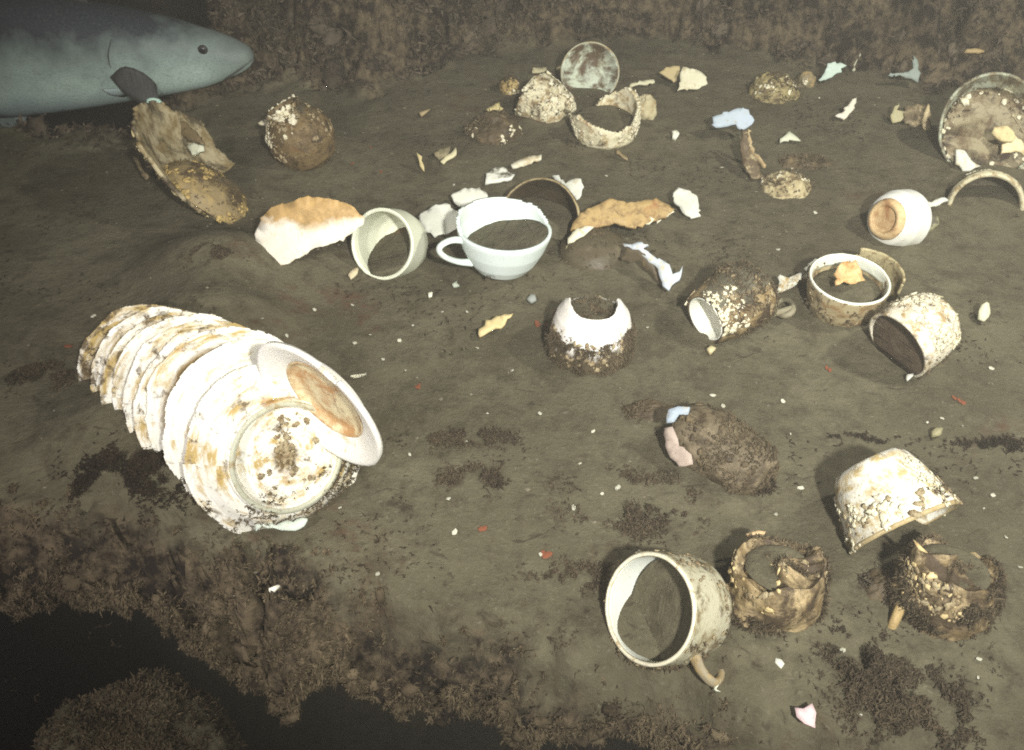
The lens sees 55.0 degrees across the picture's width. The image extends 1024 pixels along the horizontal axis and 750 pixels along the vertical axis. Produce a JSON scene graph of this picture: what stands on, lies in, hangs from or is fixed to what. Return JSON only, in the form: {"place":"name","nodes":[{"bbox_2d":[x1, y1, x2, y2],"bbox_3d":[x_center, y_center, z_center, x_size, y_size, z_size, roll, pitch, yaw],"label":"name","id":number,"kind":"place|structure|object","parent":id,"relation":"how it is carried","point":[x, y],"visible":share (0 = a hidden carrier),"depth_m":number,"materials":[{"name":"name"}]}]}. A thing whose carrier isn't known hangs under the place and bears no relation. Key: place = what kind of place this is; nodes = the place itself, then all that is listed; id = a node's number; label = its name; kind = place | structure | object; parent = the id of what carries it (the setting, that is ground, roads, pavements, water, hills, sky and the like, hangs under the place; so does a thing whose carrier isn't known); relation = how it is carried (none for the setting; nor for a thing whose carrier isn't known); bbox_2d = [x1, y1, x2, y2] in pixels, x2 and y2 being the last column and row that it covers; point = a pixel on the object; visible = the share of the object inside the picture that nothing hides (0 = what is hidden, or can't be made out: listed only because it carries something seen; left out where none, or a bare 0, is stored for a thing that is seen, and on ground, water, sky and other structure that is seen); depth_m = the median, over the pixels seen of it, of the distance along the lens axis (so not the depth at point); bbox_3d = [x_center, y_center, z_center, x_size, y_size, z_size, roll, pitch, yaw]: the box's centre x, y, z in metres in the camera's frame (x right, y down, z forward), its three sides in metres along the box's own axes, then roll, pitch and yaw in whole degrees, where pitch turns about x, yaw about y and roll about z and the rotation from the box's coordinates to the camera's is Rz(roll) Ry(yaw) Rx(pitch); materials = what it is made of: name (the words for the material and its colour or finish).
{"place":"outdoors","nodes":[
{"label":"outdoors","id":0,"kind":"place"},
{"bbox_2d":[0,600,684,749],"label":"deep seabed","id":1,"kind":"structure","parent":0,"point":[56,658],"depth_m":2.45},
{"bbox_2d":[0,0,1023,749],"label":"seabed","id":2,"kind":"structure","parent":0,"point":[464,582],"depth_m":0.94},
{"bbox_2d":[2,351,78,399],"bbox_3d":[-0.442,-0.002,0.920,0.115,0.022,0.072,0,40,0],"label":"growth clump","id":3,"kind":"object","parent":2,"relation":"on","point":[29,372],"visible":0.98,"depth_m":0.91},
{"bbox_2d":[36,429,198,563],"bbox_3d":[-0.296,0.095,0.811,0.196,0.078,0.100,0,40,0],"label":"growth clump","id":4,"kind":"object","parent":2,"relation":"on","point":[143,468],"visible":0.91,"depth_m":0.79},
{"bbox_2d":[0,0,253,128],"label":"fish","id":5,"kind":"object","parent":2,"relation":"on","point":[56,56],"visible":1,"depth_m":1.30},
{"bbox_2d":[75,304,185,380],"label":"plate","id":6,"kind":"object","parent":2,"relation":"on","point":[90,347],"visible":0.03,"depth_m":0.91,"materials":[{"name":"ceramic"}]},
{"bbox_2d":[31,666,247,749],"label":"rock","id":7,"kind":"object","parent":2,"relation":"on","point":[148,709],"visible":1,"depth_m":0.81,"materials":[{"name":"stone"}]},
{"bbox_2d":[90,306,188,392],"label":"plate","id":8,"kind":"object","parent":2,"relation":"on","point":[114,336],"visible":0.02,"depth_m":0.88,"materials":[{"name":"ceramic"}]},
{"bbox_2d":[132,155,149,180],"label":"broken plate","id":9,"kind":"object","parent":2,"relation":"on","point":[143,172],"visible":1,"depth_m":1.19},
{"bbox_2d":[100,311,197,404],"bbox_3d":[-0.293,0.012,0.873,0.133,0.134,0.029,-8,15,-33],"label":"plate","id":10,"kind":"object","parent":2,"relation":"on","point":[106,386],"visible":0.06,"depth_m":0.85,"materials":[{"name":"ceramic"}]},
{"bbox_2d":[112,313,228,409],"bbox_3d":[-0.275,0.015,0.860,0.136,0.135,0.032,-7,14,-27],"label":"plate","id":11,"kind":"object","parent":2,"relation":"on","point":[127,358],"visible":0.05,"depth_m":0.84,"materials":[{"name":"ceramic"}]},
{"bbox_2d":[127,100,235,218],"bbox_3d":[-0.377,-0.241,1.158,0.031,0.186,0.188,-34,38,18],"label":"plate","id":12,"kind":"object","parent":2,"relation":"on","point":[155,127],"visible":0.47,"depth_m":1.15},
{"bbox_2d":[181,121,205,145],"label":"broken plate","id":13,"kind":"object","parent":12,"relation":"on","point":[189,133],"visible":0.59,"depth_m":1.18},
{"bbox_2d":[188,143,204,155],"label":"broken plate","id":14,"kind":"object","parent":12,"relation":"on","point":[195,149],"visible":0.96,"depth_m":1.19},
{"bbox_2d":[122,320,246,433],"bbox_3d":[-0.258,0.023,0.843,0.139,0.137,0.032,-7,14,-31],"label":"plate","id":15,"kind":"object","parent":2,"relation":"on","point":[148,352],"visible":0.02,"depth_m":0.82,"materials":[{"name":"ceramic"}]},
{"bbox_2d":[133,326,241,448],"bbox_3d":[-0.242,0.030,0.827,0.141,0.141,0.033,-7,13,-32],"label":"plate","id":16,"kind":"object","parent":2,"relation":"on","point":[140,411],"visible":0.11,"depth_m":0.80,"materials":[{"name":"ceramic"}]},
{"bbox_2d":[156,159,248,223],"bbox_3d":[-0.348,-0.219,1.140,0.123,0.044,0.124,35,8,-6],"label":"bowl","id":17,"kind":"object","parent":2,"relation":"on","point":[213,192],"visible":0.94,"depth_m":1.10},
{"bbox_2d":[145,326,283,451],"bbox_3d":[-0.227,0.032,0.818,0.146,0.143,0.033,-7,15,-27],"label":"plate","id":18,"kind":"object","parent":2,"relation":"on","point":[170,369],"visible":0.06,"depth_m":0.80,"materials":[{"name":"ceramic"}]},
{"bbox_2d":[162,339,269,498],"bbox_3d":[-0.204,0.044,0.796,0.147,0.146,0.033,-8,15,-31],"label":"plate","id":19,"kind":"object","parent":2,"relation":"on","point":[199,378],"visible":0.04,"depth_m":0.77,"materials":[{"name":"ceramic"}]},
{"bbox_2d":[183,239,253,272],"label":"growth clump","id":20,"kind":"object","parent":2,"relation":"on","point":[219,252],"visible":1,"depth_m":1.01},
{"bbox_2d":[183,364,359,534],"bbox_3d":[-0.178,0.063,0.772,0.151,0.146,0.034,-7,14,-30],"label":"plate","id":21,"kind":"object","parent":2,"relation":"on","point":[256,453],"visible":0.92,"depth_m":0.76,"materials":[{"name":"ceramic"}]},
{"bbox_2d":[257,341,382,466],"bbox_3d":[-0.139,0.018,0.735,0.121,0.121,0.018,25,56,27],"label":"dish","id":22,"kind":"object","parent":21,"relation":"on","point":[343,424],"visible":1,"depth_m":0.74,"materials":[{"name":"ceramic"}]},
{"bbox_2d":[255,518,307,531],"bbox_3d":[-0.182,0.117,0.776,0.041,0.004,0.012,0,73,0],"label":"rim fragment","id":23,"kind":"object","parent":2,"relation":"on","point":[296,524],"visible":1,"depth_m":0.77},
{"bbox_2d":[265,94,336,171],"bbox_3d":[-0.262,-0.295,1.218,0.090,0.095,0.087,-22,31,14],"label":"pot","id":24,"kind":"object","parent":2,"relation":"on","point":[300,136],"visible":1,"depth_m":1.19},
{"bbox_2d":[254,196,364,264],"bbox_3d":[-0.214,-0.144,1.034,0.119,0.087,0.020,0,2,7],"label":"bowl fragment","id":25,"kind":"object","parent":2,"relation":"on","point":[290,232],"visible":0.99,"depth_m":1.03,"materials":[{"name":"ceramic"}]},
{"bbox_2d":[0,575,703,749],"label":"growth lumps","id":26,"kind":"object","parent":2,"relation":"on","point":[405,692],"visible":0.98,"depth_m":0.75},
{"bbox_2d":[0,576,707,749],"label":"growth under lip","id":27,"kind":"object","parent":2,"relation":"on","point":[133,597],"visible":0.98,"depth_m":0.75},
{"bbox_2d":[0,574,707,749],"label":"growth fuzz","id":28,"kind":"object","parent":27,"relation":"on","point":[516,744],"visible":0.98,"depth_m":0.75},
{"bbox_2d":[0,483,763,746],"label":"growth on ledge","id":29,"kind":"object","parent":27,"relation":"on","point":[304,606],"visible":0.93,"depth_m":0.76,"materials":[{"name":"plant"}]},
{"bbox_2d":[0,482,736,747],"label":"growth fuzz","id":30,"kind":"object","parent":29,"relation":"on","point":[451,687],"visible":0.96,"depth_m":0.75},
{"bbox_2d":[9,483,731,742],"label":"growth lumps","id":31,"kind":"object","parent":2,"relation":"on","point":[71,582],"visible":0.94,"depth_m":0.75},
{"bbox_2d":[351,208,427,279],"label":"cup","id":32,"kind":"object","parent":2,"relation":"on","point":[388,243],"visible":0.99,"depth_m":1.06,"materials":[{"name":"beige ceramic"}]},
{"bbox_2d":[417,203,457,238],"bbox_3d":[-0.081,-0.173,1.107,0.052,0.007,0.044,-2,67,6],"label":"shard","id":33,"kind":"object","parent":2,"relation":"on","point":[436,220],"visible":0.83,"depth_m":1.10,"materials":[{"name":"ceramic"}]},
{"bbox_2d":[434,146,450,160],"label":"shard","id":34,"kind":"object","parent":2,"relation":"on","point":[440,154],"visible":1,"depth_m":1.24,"materials":[{"name":"ceramic"}]},
{"bbox_2d":[387,424,537,453],"bbox_3d":[-0.050,0.057,0.856,0.144,0.015,0.040,0,40,0],"label":"growth clump","id":35,"kind":"object","parent":2,"relation":"on","point":[451,437],"visible":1,"depth_m":0.85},
{"bbox_2d":[451,187,487,207],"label":"shard","id":36,"kind":"object","parent":2,"relation":"on","point":[463,197],"visible":0.69,"depth_m":1.14,"materials":[{"name":"ceramic"}]},
{"bbox_2d":[390,451,563,507],"bbox_3d":[-0.029,0.085,0.818,0.146,0.016,0.065,0,40,0],"label":"growth clump","id":37,"kind":"object","parent":2,"relation":"on","point":[494,478],"visible":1,"depth_m":0.82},
{"bbox_2d":[463,108,523,145],"bbox_3d":[-0.021,-0.322,1.288,0.080,0.054,0.079,-24,46,-26],"label":"encrusted lump","id":38,"kind":"object","parent":2,"relation":"on","point":[495,127],"visible":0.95,"depth_m":1.27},
{"bbox_2d":[436,197,551,279],"bbox_3d":[-0.013,-0.138,1.023,0.108,0.063,0.099,10,42,12],"label":"cup","id":39,"kind":"object","parent":2,"relation":"on","point":[501,238],"visible":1,"depth_m":1.01,"materials":[{"name":"ceramic"}]},
{"bbox_2d":[478,314,512,337],"bbox_3d":[-0.016,-0.050,0.971,0.042,0.012,0.015,-18,44,-20],"label":"shard","id":40,"kind":"object","parent":2,"relation":"on","point":[496,323],"visible":1,"depth_m":0.97,"materials":[{"name":"ceramic"}]},
{"bbox_2d":[485,167,514,185],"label":"shard","id":41,"kind":"object","parent":2,"relation":"on","point":[496,175],"visible":1,"depth_m":1.19,"materials":[{"name":"ceramic"}]},
{"bbox_2d":[495,73,522,94],"bbox_3d":[-0.005,-0.409,1.392,0.045,0.041,0.034,0,40,0],"label":"encrusted lump","id":42,"kind":"object","parent":2,"relation":"on","point":[509,84],"visible":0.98,"depth_m":1.39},
{"bbox_2d":[0,1,1020,697],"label":"silt crumbs","id":43,"kind":"object","parent":2,"relation":"on","point":[582,289],"visible":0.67,"depth_m":1.05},
{"bbox_2d":[0,0,1023,149],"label":"growth on bank","id":44,"kind":"object","parent":2,"relation":"on","point":[280,49],"visible":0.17,"depth_m":1.43,"materials":[{"name":"plant"}]},
{"bbox_2d":[0,24,1023,714],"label":"dark debris flecks","id":45,"kind":"object","parent":2,"relation":"on","point":[468,350],"visible":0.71,"depth_m":0.99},
{"bbox_2d":[27,0,1003,137],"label":"growth lumps","id":46,"kind":"object","parent":2,"relation":"on","point":[334,78],"visible":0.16,"depth_m":1.41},
{"bbox_2d":[21,0,1005,139],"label":"growth fuzz","id":47,"kind":"object","parent":46,"relation":"on","point":[943,84],"visible":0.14,"depth_m":1.42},
{"bbox_2d":[472,619,578,739],"bbox_3d":[0.010,0.224,0.722,0.079,0.084,0.051,0,40,0],"label":"growth clump","id":48,"kind":"object","parent":2,"relation":"on","point":[498,693],"visible":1,"depth_m":0.72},
{"bbox_2d":[511,154,541,169],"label":"shard","id":49,"kind":"object","parent":2,"relation":"on","point":[525,161],"visible":1,"depth_m":1.22,"materials":[{"name":"ceramic"}]},
{"bbox_2d":[507,177,580,239],"bbox_3d":[0.038,-0.171,1.129,0.106,0.106,0.043,0,1,27],"label":"bowl","id":50,"kind":"object","parent":2,"relation":"on","point":[555,202],"visible":0.38,"depth_m":1.12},
{"bbox_2d":[514,70,576,122],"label":"cup","id":51,"kind":"object","parent":2,"relation":"on","point":[547,96],"visible":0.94,"depth_m":1.31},
{"bbox_2d":[506,552,619,597],"bbox_3d":[0.040,0.151,0.746,0.090,0.015,0.044,0,40,0],"label":"growth clump","id":52,"kind":"object","parent":2,"relation":"on","point":[597,572],"visible":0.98,"depth_m":0.74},
{"bbox_2d":[552,175,583,199],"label":"shard","id":53,"kind":"object","parent":2,"relation":"on","point":[575,186],"visible":0.88,"depth_m":1.16,"materials":[{"name":"ceramic"}]},
{"bbox_2d":[560,41,619,92],"bbox_3d":[0.110,-0.429,1.393,0.084,0.084,0.017,2,23,5],"label":"saucer","id":54,"kind":"object","parent":2,"relation":"on","point":[591,64],"visible":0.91,"depth_m":1.39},
{"bbox_2d":[544,294,636,377],"bbox_3d":[0.076,-0.045,0.938,0.094,0.062,0.093,1,38,-1],"label":"cup","id":55,"kind":"object","parent":2,"relation":"on","point":[591,335],"visible":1,"depth_m":0.92,"materials":[{"name":"white ceramic"}]},
{"bbox_2d":[558,227,626,270],"bbox_3d":[0.093,-0.140,1.073,0.090,0.040,0.093,5,37,-4],"label":"bowl","id":56,"kind":"object","parent":2,"relation":"on","point":[596,249],"visible":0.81,"depth_m":1.05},
{"bbox_2d":[567,226,593,244],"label":"shard","id":57,"kind":"object","parent":56,"relation":"on","point":[577,234],"visible":1,"depth_m":1.05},
{"bbox_2d":[570,86,641,149],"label":"cup","id":58,"kind":"object","parent":2,"relation":"on","point":[610,121],"visible":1,"depth_m":1.27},
{"bbox_2d":[515,430,727,566],"bbox_3d":[0.089,0.095,0.807,0.174,0.020,0.154,0,40,0],"label":"growth clump","id":59,"kind":"object","parent":2,"relation":"on","point":[630,516],"visible":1,"depth_m":0.79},
{"bbox_2d":[570,198,673,232],"bbox_3d":[0.121,-0.171,1.085,0.118,0.012,0.052,0,74,0],"label":"curved fragment","id":60,"kind":"object","parent":2,"relation":"on","point":[629,215],"visible":0.91,"depth_m":1.08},
{"bbox_2d":[629,79,654,87],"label":"shard","id":61,"kind":"object","parent":2,"relation":"on","point":[645,82],"visible":0.98,"depth_m":1.40,"materials":[{"name":"ceramic"}]},
{"bbox_2d":[620,246,666,290],"bbox_3d":[0.140,-0.112,1.026,0.062,0.032,0.008,27,47,28],"label":"curved fragment","id":62,"kind":"object","parent":2,"relation":"on","point":[630,255],"visible":1,"depth_m":1.02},
{"bbox_2d":[638,94,656,119],"bbox_3d":[0.178,-0.363,1.323,0.036,0.030,0.035,0,40,0],"label":"shell lump","id":63,"kind":"object","parent":2,"relation":"on","point":[648,106],"visible":0.75,"depth_m":1.31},
{"bbox_2d":[620,395,675,422],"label":"growth clump","id":64,"kind":"object","parent":2,"relation":"on","point":[648,409],"visible":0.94,"depth_m":0.88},
{"bbox_2d":[623,242,682,291],"bbox_3d":[0.146,-0.113,1.018,0.061,0.008,0.061,-5,69,14],"label":"curved fragment","id":65,"kind":"object","parent":2,"relation":"on","point":[669,279],"visible":1,"depth_m":1.01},
{"bbox_2d":[603,549,735,686],"bbox_3d":[0.121,0.176,0.704,0.075,0.087,0.107,12,38,-44],"label":"cup","id":66,"kind":"object","parent":2,"relation":"on","point":[683,603],"visible":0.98,"depth_m":0.69,"materials":[{"name":"ceramic"}]},
{"bbox_2d":[659,66,679,82],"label":"shard","id":67,"kind":"object","parent":2,"relation":"on","point":[671,73],"visible":1,"depth_m":1.40,"materials":[{"name":"ceramic"}]},
{"bbox_2d":[664,427,693,466],"bbox_3d":[0.139,0.060,0.822,0.026,0.004,0.034,-8,75,33],"label":"shard","id":68,"kind":"object","parent":2,"relation":"on","point":[679,455],"visible":1,"depth_m":0.82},
{"bbox_2d":[673,187,700,219],"bbox_3d":[0.201,-0.198,1.133,0.030,0.005,0.043,-3,65,6],"label":"shard","id":69,"kind":"object","parent":2,"relation":"on","point":[686,202],"visible":1,"depth_m":1.13,"materials":[{"name":"ceramic"}]},
{"bbox_2d":[677,67,707,91],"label":"shard","id":70,"kind":"object","parent":2,"relation":"on","point":[692,79],"visible":1,"depth_m":1.39,"materials":[{"name":"ceramic"}]},
{"bbox_2d":[671,400,780,496],"bbox_3d":[0.178,0.064,0.828,0.100,0.066,0.068,37,60,26],"label":"lump","id":71,"kind":"object","parent":2,"relation":"on","point":[730,452],"visible":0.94,"depth_m":0.81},
{"bbox_2d":[666,406,690,423],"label":"shard","id":72,"kind":"object","parent":71,"relation":"on","point":[673,414],"visible":1,"depth_m":0.82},
{"bbox_2d":[711,107,753,129],"bbox_3d":[0.283,-0.328,1.262,0.054,0.029,0.007,0,0,6],"label":"shard","id":73,"kind":"object","parent":2,"relation":"on","point":[741,118],"visible":0.99,"depth_m":1.26,"materials":[{"name":"ceramic"}]},
{"bbox_2d":[684,258,795,343],"bbox_3d":[0.226,-0.078,0.968,0.103,0.075,0.078,-29,42,-20],"label":"cup","id":74,"kind":"object","parent":2,"relation":"on","point":[730,301],"visible":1,"depth_m":0.94,"materials":[{"name":"ceramic"}]},
{"bbox_2d":[739,129,761,179],"bbox_3d":[0.292,-0.271,1.206,0.026,0.005,0.069,2,72,-6],"label":"shard","id":75,"kind":"object","parent":2,"relation":"on","point":[750,161],"visible":1,"depth_m":1.20,"materials":[{"name":"ceramic"}]},
{"bbox_2d":[747,129,765,167],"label":"shard","id":76,"kind":"object","parent":2,"relation":"on","point":[758,157],"visible":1,"depth_m":1.21,"materials":[{"name":"ceramic"}]},
{"bbox_2d":[751,475,781,497],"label":"growth clump","id":77,"kind":"object","parent":2,"relation":"on","point":[769,488],"visible":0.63,"depth_m":0.81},
{"bbox_2d":[748,70,802,103],"bbox_3d":[0.373,-0.404,1.383,0.080,0.052,0.076,0,40,0],"label":"encrusted lump","id":78,"kind":"object","parent":2,"relation":"on","point":[777,87],"visible":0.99,"depth_m":1.37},
{"bbox_2d":[721,532,834,637],"bbox_3d":[0.191,0.152,0.712,0.083,0.062,0.084,2,35,-2],"label":"cup","id":79,"kind":"object","parent":2,"relation":"on","point":[781,586],"visible":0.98,"depth_m":0.69,"materials":[{"name":"ceramic"}]},
{"bbox_2d":[759,168,815,198],"bbox_3d":[0.332,-0.230,1.187,0.074,0.043,0.070,0,40,0],"label":"encrusted lump","id":80,"kind":"object","parent":2,"relation":"on","point":[784,184],"visible":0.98,"depth_m":1.17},
{"bbox_2d":[779,131,799,143],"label":"shard","id":81,"kind":"object","parent":2,"relation":"on","point":[788,136],"visible":1,"depth_m":1.27,"materials":[{"name":"ceramic"}]},
{"bbox_2d":[777,271,808,293],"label":"shard","id":82,"kind":"object","parent":2,"relation":"on","point":[786,284],"visible":0.95,"depth_m":1.00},
{"bbox_2d":[773,151,832,170],"bbox_3d":[0.368,-0.263,1.235,0.099,0.038,0.057,0,40,0],"label":"encrusted lump","id":83,"kind":"object","parent":2,"relation":"on","point":[806,162],"visible":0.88,"depth_m":1.23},
{"bbox_2d":[794,704,815,727],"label":"shard","id":84,"kind":"object","parent":2,"relation":"on","point":[806,715],"visible":1,"depth_m":0.65,"materials":[{"name":"ceramic"}]},
{"bbox_2d":[796,71,816,87],"bbox_3d":[0.422,-0.422,1.413,0.036,0.032,0.038,0,40,0],"label":"encrusted lump","id":85,"kind":"object","parent":2,"relation":"on","point":[806,79],"visible":0.92,"depth_m":1.40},
{"bbox_2d":[818,62,846,81],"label":"shard","id":86,"kind":"object","parent":2,"relation":"on","point":[832,69],"visible":1,"depth_m":1.40,"materials":[{"name":"ceramic"}]},
{"bbox_2d":[835,98,856,120],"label":"shard","id":87,"kind":"object","parent":2,"relation":"on","point":[848,110],"visible":1,"depth_m":1.32,"materials":[{"name":"ceramic"}]},
{"bbox_2d":[802,253,890,327],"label":"cup","id":88,"kind":"object","parent":2,"relation":"on","point":[845,304],"visible":0.91,"depth_m":0.98,"materials":[{"name":"ceramic"}]},
{"bbox_2d":[833,260,864,285],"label":"shard","id":89,"kind":"object","parent":88,"relation":"on","point":[848,272],"visible":1,"depth_m":0.97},
{"bbox_2d":[795,605,942,743],"bbox_3d":[0.244,0.210,0.678,0.095,0.052,0.121,0,40,0],"label":"growth clump","id":90,"kind":"object","parent":2,"relation":"on","point":[880,665],"visible":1,"depth_m":0.67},
{"bbox_2d":[826,430,921,447],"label":"growth clump","id":91,"kind":"object","parent":2,"relation":"on","point":[864,436],"visible":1,"depth_m":0.86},
{"bbox_2d":[857,560,897,607],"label":"growth clump","id":92,"kind":"object","parent":2,"relation":"on","point":[873,581],"visible":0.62,"depth_m":0.72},
{"bbox_2d":[859,247,905,300],"bbox_3d":[0.376,-0.094,1.011,0.035,0.053,0.055,-2,47,3],"label":"shard","id":93,"kind":"object","parent":2,"relation":"on","point":[891,267],"visible":0.33,"depth_m":1.00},
{"bbox_2d":[890,102,903,123],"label":"shard","id":94,"kind":"object","parent":2,"relation":"on","point":[896,116],"visible":1,"depth_m":1.31,"materials":[{"name":"ceramic"}]},
{"bbox_2d":[834,447,962,554],"bbox_3d":[0.289,0.094,0.758,0.094,0.090,0.060,-20,68,-9],"label":"cup","id":95,"kind":"object","parent":2,"relation":"on","point":[881,494],"visible":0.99,"depth_m":0.73,"materials":[{"name":"ceramic"}]},
{"bbox_2d":[867,189,931,245],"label":"cup","id":96,"kind":"object","parent":2,"relation":"on","point":[902,217],"visible":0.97,"depth_m":1.07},
{"bbox_2d":[888,56,920,82],"bbox_3d":[0.555,-0.433,1.392,0.046,0.039,0.006,0,0,0],"label":"shard","id":97,"kind":"object","parent":2,"relation":"on","point":[913,73],"visible":1,"depth_m":1.39,"materials":[{"name":"ceramic"}]},
{"bbox_2d":[814,631,1008,749],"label":"growth clump","id":98,"kind":"object","parent":2,"relation":"on","point":[915,709],"visible":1,"depth_m":0.65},
{"bbox_2d":[902,104,924,126],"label":"shard","id":99,"kind":"object","parent":2,"relation":"on","point":[913,115],"visible":0.94,"depth_m":1.31,"materials":[{"name":"ceramic"}]},
{"bbox_2d":[868,292,960,379],"bbox_3d":[0.384,-0.042,0.924,0.064,0.080,0.079,-33,48,-10],"label":"cup","id":100,"kind":"object","parent":2,"relation":"on","point":[918,335],"visible":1,"depth_m":0.90,"materials":[{"name":"ceramic"}]},
{"bbox_2d":[922,104,930,129],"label":"shard","id":101,"kind":"object","parent":2,"relation":"on","point":[926,123],"visible":1,"depth_m":1.29,"materials":[{"name":"ceramic"}]},
{"bbox_2d":[928,197,947,207],"bbox_3d":[0.477,-0.193,1.124,0.043,0.008,0.020,0,73,0],"label":"handle fragment","id":102,"kind":"object","parent":2,"relation":"on","point":[938,202],"visible":0.45,"depth_m":1.12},
{"bbox_2d":[882,530,1010,640],"bbox_3d":[0.313,0.150,0.708,0.088,0.066,0.083,2,35,-2],"label":"cup","id":103,"kind":"object","parent":2,"relation":"on","point":[941,589],"visible":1,"depth_m":0.69,"materials":[{"name":"ceramic"}]},
{"bbox_2d":[955,149,979,171],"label":"shard","id":104,"kind":"object","parent":2,"relation":"on","point":[964,162],"visible":1,"depth_m":1.21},
{"bbox_2d":[930,432,1023,454],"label":"growth clump","id":105,"kind":"object","parent":2,"relation":"on","point":[1006,441],"visible":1,"depth_m":0.85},
{"bbox_2d":[936,72,1023,168],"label":"bowl","id":106,"kind":"object","parent":2,"relation":"on","point":[977,110],"visible":0.77,"depth_m":1.22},
{"bbox_2d":[977,302,989,321],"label":"shard","id":107,"kind":"object","parent":2,"relation":"on","point":[983,312],"visible":1,"depth_m":0.98,"materials":[{"name":"ceramic"}]},
{"bbox_2d":[947,169,1023,210],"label":"shard","id":108,"kind":"object","parent":2,"relation":"on","point":[996,178],"visible":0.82,"depth_m":1.14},
{"bbox_2d":[991,126,1014,142],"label":"shard","id":109,"kind":"object","parent":2,"relation":"on","point":[1005,134],"visible":1,"depth_m":1.17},
{"bbox_2d":[1000,136,1023,155],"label":"shard","id":110,"kind":"object","parent":2,"relation":"on","point":[1016,145],"visible":0.71,"depth_m":1.19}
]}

